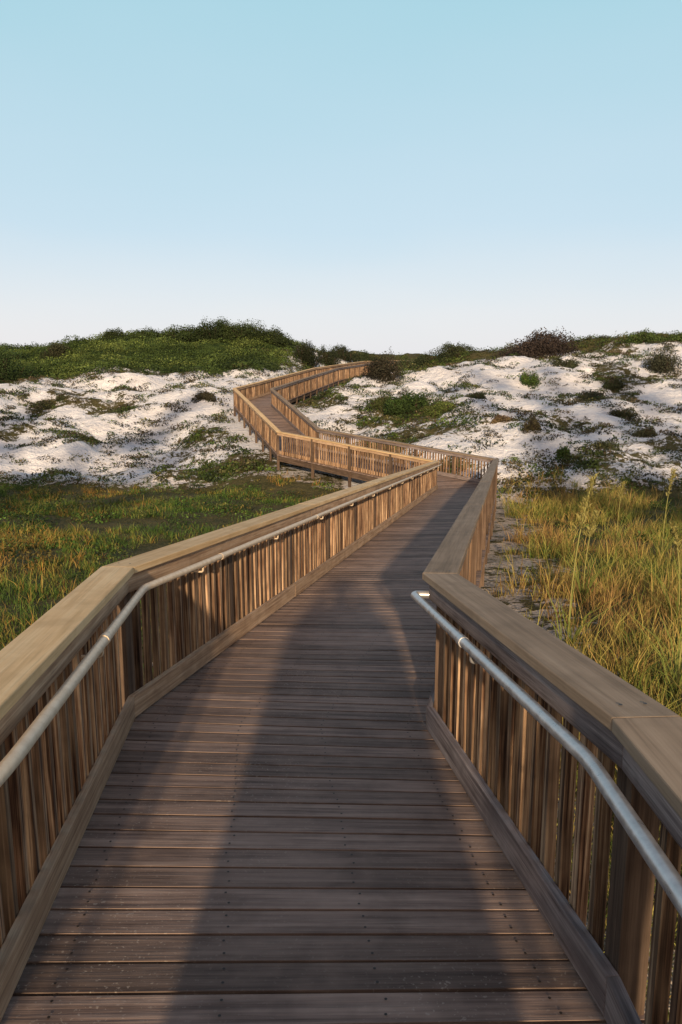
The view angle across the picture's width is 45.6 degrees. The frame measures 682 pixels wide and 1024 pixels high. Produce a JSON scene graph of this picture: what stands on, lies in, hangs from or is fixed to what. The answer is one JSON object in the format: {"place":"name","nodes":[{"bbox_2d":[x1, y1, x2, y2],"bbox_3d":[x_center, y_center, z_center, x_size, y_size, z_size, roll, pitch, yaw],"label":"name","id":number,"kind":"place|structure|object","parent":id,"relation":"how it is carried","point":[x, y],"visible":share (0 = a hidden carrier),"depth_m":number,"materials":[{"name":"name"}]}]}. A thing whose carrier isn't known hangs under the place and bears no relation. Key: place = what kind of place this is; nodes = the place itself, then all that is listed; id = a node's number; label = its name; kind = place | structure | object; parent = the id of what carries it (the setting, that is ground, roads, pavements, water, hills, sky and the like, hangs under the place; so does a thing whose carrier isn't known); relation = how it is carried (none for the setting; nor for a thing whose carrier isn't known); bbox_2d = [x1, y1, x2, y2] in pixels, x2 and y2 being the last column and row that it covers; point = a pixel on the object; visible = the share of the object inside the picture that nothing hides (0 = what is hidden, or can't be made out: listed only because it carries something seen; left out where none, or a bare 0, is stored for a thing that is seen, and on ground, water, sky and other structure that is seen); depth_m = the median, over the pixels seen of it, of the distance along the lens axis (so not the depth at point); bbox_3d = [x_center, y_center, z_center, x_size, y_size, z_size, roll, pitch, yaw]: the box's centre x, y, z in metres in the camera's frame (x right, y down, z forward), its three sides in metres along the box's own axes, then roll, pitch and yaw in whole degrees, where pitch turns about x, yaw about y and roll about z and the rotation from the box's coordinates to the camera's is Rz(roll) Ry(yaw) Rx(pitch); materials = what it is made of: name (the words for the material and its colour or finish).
{"place":"outdoors","nodes":[
{"label":"outdoors","id":0,"kind":"place"},
{"bbox_2d":[0,333,681,1023],"bbox_3d":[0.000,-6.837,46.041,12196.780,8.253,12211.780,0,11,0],"label":"ground","id":1,"kind":"structure","parent":0,"point":[82,411],"depth_m":36.60,"materials":[{"name":"white sand"}]},
{"bbox_2d":[0,345,39,383],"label":"bush","id":2,"kind":"object","parent":1,"relation":"on","point":[7,372],"visible":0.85,"depth_m":53.69,"materials":[{"name":"green plant"}]},
{"bbox_2d":[5,350,36,360],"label":"bush","id":3,"kind":"object","parent":1,"relation":"on","point":[23,357],"visible":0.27,"depth_m":67.26,"materials":[{"name":"green plant"}]},
{"bbox_2d":[30,394,66,409],"bbox_3d":[-16.768,-6.318,46.662,1.288,1.007,2.088,8,14,36],"label":"bush","id":4,"kind":"object","parent":1,"relation":"on","point":[50,402],"visible":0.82,"depth_m":46.24,"materials":[{"name":"green plant"}]},
{"bbox_2d":[39,342,72,359],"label":"bush","id":5,"kind":"object","parent":1,"relation":"on","point":[58,349],"visible":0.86,"depth_m":70.09,"materials":[{"name":"green plant"}]},
{"bbox_2d":[76,433,100,443],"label":"bush","id":6,"kind":"object","parent":1,"relation":"on","point":[82,437],"visible":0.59,"depth_m":39.75,"materials":[{"name":"green plant"}]},
{"bbox_2d":[96,327,124,340],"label":"bush","id":7,"kind":"object","parent":1,"relation":"on","point":[110,333],"visible":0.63,"depth_m":74.76,"materials":[{"name":"green plant"}]},
{"bbox_2d":[108,403,139,413],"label":"bush","id":8,"kind":"object","parent":1,"relation":"on","point":[119,410],"visible":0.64,"depth_m":45.53,"materials":[{"name":"green plant"}]},
{"bbox_2d":[115,326,164,342],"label":"bush","id":9,"kind":"object","parent":1,"relation":"on","point":[144,332],"visible":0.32,"depth_m":73.30,"materials":[{"name":"green plant"}]},
{"bbox_2d":[0,329,304,380],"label":"hillside scrub","id":10,"kind":"object","parent":1,"relation":"on","point":[55,364],"visible":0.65,"depth_m":63.57,"materials":[{"name":"green plant"}]},
{"bbox_2d":[0,470,338,648],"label":"meadow grass","id":11,"kind":"structure","parent":1,"relation":"on","point":[21,587],"depth_m":18.03,"materials":[{"name":"green plant"}]},
{"bbox_2d":[157,324,205,343],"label":"bush","id":12,"kind":"object","parent":1,"relation":"on","point":[179,333],"visible":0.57,"depth_m":70.42,"materials":[{"name":"green plant"}]},
{"bbox_2d":[191,389,215,402],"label":"bush","id":13,"kind":"object","parent":1,"relation":"on","point":[205,395],"visible":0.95,"depth_m":46.45,"materials":[{"name":"brown plant"}]},
{"bbox_2d":[185,315,244,343],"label":"bush","id":14,"kind":"object","parent":1,"relation":"on","point":[210,333],"visible":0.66,"depth_m":70.42,"materials":[{"name":"green plant"}]},
{"bbox_2d":[214,318,272,342],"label":"bush","id":15,"kind":"object","parent":1,"relation":"on","point":[249,330],"visible":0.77,"depth_m":70.69,"materials":[{"name":"green plant"}]},
{"bbox_2d":[255,324,296,347],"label":"bush","id":16,"kind":"object","parent":1,"relation":"on","point":[279,337],"visible":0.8,"depth_m":71.75,"materials":[{"name":"green plant"}]},
{"bbox_2d":[293,339,321,367],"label":"bush","id":17,"kind":"object","parent":1,"relation":"on","point":[307,353],"visible":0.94,"depth_m":69.08,"materials":[{"name":"green plant"}]},
{"bbox_2d":[0,374,644,1023],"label":"boardwalk","id":18,"kind":"structure","parent":1,"relation":"on","point":[286,824],"depth_m":3.19,"materials":[{"name":"brown wood"}]},
{"bbox_2d":[0,360,439,1021],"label":"wooden railing","id":19,"kind":"object","parent":18,"relation":"attached to","point":[52,786],"visible":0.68,"depth_m":4.64,"materials":[{"name":"beige wood"}]},
{"bbox_2d":[0,464,441,786],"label":"metal handrail","id":20,"kind":"object","parent":19,"relation":"attached to","point":[12,759],"visible":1,"depth_m":3.24,"materials":[{"name":"silver metal"}]},
{"bbox_2d":[270,360,681,1023],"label":"wooden railing","id":21,"kind":"object","parent":18,"relation":"attached to","point":[502,750],"visible":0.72,"depth_m":2.70,"materials":[{"name":"brown wood"}]},
{"bbox_2d":[410,591,681,916],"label":"metal handrail","id":22,"kind":"object","parent":21,"relation":"attached to","point":[661,867],"visible":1,"depth_m":2.08,"materials":[{"name":"silver metal"}]},
{"bbox_2d":[316,344,342,365],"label":"bush","id":23,"kind":"object","parent":1,"relation":"on","point":[325,356],"visible":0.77,"depth_m":73.20,"materials":[{"name":"green plant"}]},
{"bbox_2d":[0,331,681,497],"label":"dune groundcover","id":24,"kind":"object","parent":1,"relation":"on","point":[569,401],"visible":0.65,"depth_m":40.79,"materials":[{"name":"green plant"}]},
{"bbox_2d":[0,467,681,667],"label":"scrub","id":25,"kind":"object","parent":1,"relation":"on","point":[42,522],"visible":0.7,"depth_m":22.37,"materials":[{"name":"green plant"}]},
{"bbox_2d":[333,343,366,362],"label":"bush","id":26,"kind":"object","parent":1,"relation":"on","point":[345,356],"visible":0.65,"depth_m":80.96,"materials":[{"name":"green plant"}]},
{"bbox_2d":[354,349,377,360],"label":"bush","id":27,"kind":"object","parent":1,"relation":"on","point":[368,356],"visible":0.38,"depth_m":86.33,"materials":[{"name":"green plant"}]},
{"bbox_2d":[365,394,389,412],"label":"bush","id":28,"kind":"object","parent":1,"relation":"on","point":[379,401],"visible":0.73,"depth_m":43.35,"materials":[{"name":"green plant"}]},
{"bbox_2d":[149,344,608,484],"bbox_3d":[0.899,-7.699,50.508,18.924,5.906,42.916,0,11,0],"label":"hollow scrub","id":29,"kind":"object","parent":1,"relation":"on","point":[228,467],"visible":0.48,"depth_m":36.49,"materials":[{"name":"green plant"}]},
{"bbox_2d":[360,346,405,382],"bbox_3d":[2.666,-9.441,52.178,3.024,2.403,2.596,0,11,0],"label":"bush","id":30,"kind":"object","parent":1,"relation":"on","point":[383,371],"visible":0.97,"depth_m":51.80,"materials":[{"name":"brown plant"}]},
{"bbox_2d":[392,356,413,366],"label":"bush","id":31,"kind":"object","parent":1,"relation":"on","point":[402,362],"visible":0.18,"depth_m":75.14,"materials":[{"name":"green plant"}]},
{"bbox_2d":[379,389,433,415],"bbox_3d":[3.411,-5.721,42.443,2.842,1.414,2.458,3,11,15],"label":"bush","id":32,"kind":"object","parent":1,"relation":"on","point":[396,405],"visible":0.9,"depth_m":42.12,"materials":[{"name":"green plant"}]},
{"bbox_2d":[408,347,442,368],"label":"bush","id":33,"kind":"object","parent":1,"relation":"on","point":[424,358],"visible":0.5,"depth_m":67.31,"materials":[{"name":"green plant"}]},
{"bbox_2d":[420,401,456,419],"bbox_3d":[5.001,-5.076,40.694,1.979,0.963,1.802,0,11,0],"label":"bush","id":34,"kind":"object","parent":1,"relation":"on","point":[439,407],"visible":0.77,"depth_m":40.51,"materials":[{"name":"green plant"}]},
{"bbox_2d":[435,341,476,361],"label":"bush","id":35,"kind":"object","parent":1,"relation":"on","point":[449,350],"visible":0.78,"depth_m":65.19,"materials":[{"name":"green plant"}]},
{"bbox_2d":[465,390,487,399],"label":"bush","id":36,"kind":"object","parent":1,"relation":"on","point":[479,395],"visible":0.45,"depth_m":43.50,"materials":[{"name":"green plant"}]},
{"bbox_2d":[288,330,668,386],"bbox_3d":[20.090,-15.212,78.156,50.042,4.901,43.036,0,11,0],"label":"crest scrub","id":37,"kind":"object","parent":1,"relation":"on","point":[406,368],"visible":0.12,"depth_m":64.11,"materials":[{"name":"green plant"}]},
{"bbox_2d":[489,414,512,423],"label":"bush","id":38,"kind":"object","parent":1,"relation":"on","point":[500,418],"visible":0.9,"depth_m":35.83,"materials":[{"name":"brown plant"}]},
{"bbox_2d":[494,351,525,356],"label":"bush","id":39,"kind":"object","parent":1,"relation":"on","point":[503,353],"visible":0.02,"depth_m":60.06,"materials":[{"name":"green plant"}]},
{"bbox_2d":[521,414,540,433],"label":"bush","id":40,"kind":"object","parent":1,"relation":"on","point":[533,423],"visible":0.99,"depth_m":34.15,"materials":[{"name":"brown plant"}]},
{"bbox_2d":[520,370,541,388],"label":"bush","id":41,"kind":"object","parent":1,"relation":"on","point":[527,379],"visible":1,"depth_m":48.15,"materials":[{"name":"green plant"}]},
{"bbox_2d":[496,326,580,358],"bbox_3d":[14.120,-12.043,58.095,5.004,2.607,8.267,8,14,36],"label":"bush","id":42,"kind":"object","parent":1,"relation":"on","point":[540,344],"visible":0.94,"depth_m":57.80,"materials":[{"name":"brown plant"}]},
{"bbox_2d":[556,446,570,459],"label":"bush","id":43,"kind":"object","parent":1,"relation":"on","point":[564,450],"visible":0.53,"depth_m":31.93,"materials":[{"name":"green plant"}]},
{"bbox_2d":[549,357,579,368],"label":"bush","id":44,"kind":"object","parent":1,"relation":"on","point":[556,361],"visible":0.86,"depth_m":51.96,"materials":[{"name":"green plant"}]},
{"bbox_2d":[535,473,623,645],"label":"sea oats","id":45,"kind":"object","parent":1,"relation":"on","point":[589,490],"visible":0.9,"depth_m":8.27,"materials":[{"name":"green plant"}]},
{"bbox_2d":[488,464,681,1021],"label":"meadow grass","id":46,"kind":"structure","parent":1,"relation":"on","point":[604,585],"depth_m":11.71,"materials":[{"name":"green plant"}]},
{"bbox_2d":[576,389,607,401],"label":"bush","id":47,"kind":"object","parent":1,"relation":"on","point":[586,394],"visible":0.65,"depth_m":43.38,"materials":[{"name":"green plant"}]},
{"bbox_2d":[551,510,635,604],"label":"sea oats","id":48,"kind":"object","parent":1,"relation":"on","point":[595,514],"visible":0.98,"depth_m":10.32,"materials":[{"name":"green plant"}]},
{"bbox_2d":[592,440,622,451],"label":"bush","id":49,"kind":"object","parent":1,"relation":"on","point":[608,444],"visible":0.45,"depth_m":32.71,"materials":[{"name":"green plant"}]},
{"bbox_2d":[602,376,624,390],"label":"bush","id":50,"kind":"object","parent":1,"relation":"on","point":[610,384],"visible":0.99,"depth_m":47.30,"materials":[{"name":"green plant"}]},
{"bbox_2d":[590,481,637,546],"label":"sea oats","id":51,"kind":"object","parent":1,"relation":"on","point":[620,497],"visible":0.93,"depth_m":15.82,"materials":[{"name":"green plant"}]},
{"bbox_2d":[607,407,642,420],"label":"bush","id":52,"kind":"object","parent":1,"relation":"on","point":[625,413],"visible":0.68,"depth_m":39.71,"materials":[{"name":"green plant"}]},
{"bbox_2d":[631,426,657,437],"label":"bush","id":53,"kind":"object","parent":1,"relation":"on","point":[646,432],"visible":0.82,"depth_m":34.91,"materials":[{"name":"green plant"}]},
{"bbox_2d":[623,328,667,344],"bbox_3d":[22.481,-12.911,59.626,3.237,1.336,2.679,0,11,0],"label":"bush","id":54,"kind":"object","parent":1,"relation":"on","point":[642,337],"visible":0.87,"depth_m":59.24,"materials":[{"name":"green plant"}]},
{"bbox_2d":[618,602,681,697],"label":"sea oats","id":55,"kind":"object","parent":1,"relation":"on","point":[677,681],"visible":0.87,"depth_m":7.24,"materials":[{"name":"green"}]},
{"bbox_2d":[639,345,681,375],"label":"bush","id":56,"kind":"object","parent":1,"relation":"on","point":[658,363],"visible":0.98,"depth_m":50.68,"materials":[{"name":"green plant"}]},
{"bbox_2d":[641,521,681,624],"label":"sea oats","id":57,"kind":"object","parent":1,"relation":"on","point":[674,533],"visible":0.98,"depth_m":9.55,"materials":[{"name":"green"}]},
{"bbox_2d":[641,468,681,560],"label":"sea oats","id":58,"kind":"object","parent":1,"relation":"on","point":[671,478],"visible":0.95,"depth_m":14.82,"materials":[{"name":"green plant"}]},
{"bbox_2d":[660,330,681,341],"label":"bush","id":59,"kind":"object","parent":1,"relation":"on","point":[678,337],"visible":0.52,"depth_m":59.55,"materials":[{"name":"green plant"}]},
{"bbox_2d":[0,0,681,354],"label":"sky","id":60,"kind":"structure","parent":0,"point":[407,176],"materials":[{"name":"blue"}]}
]}

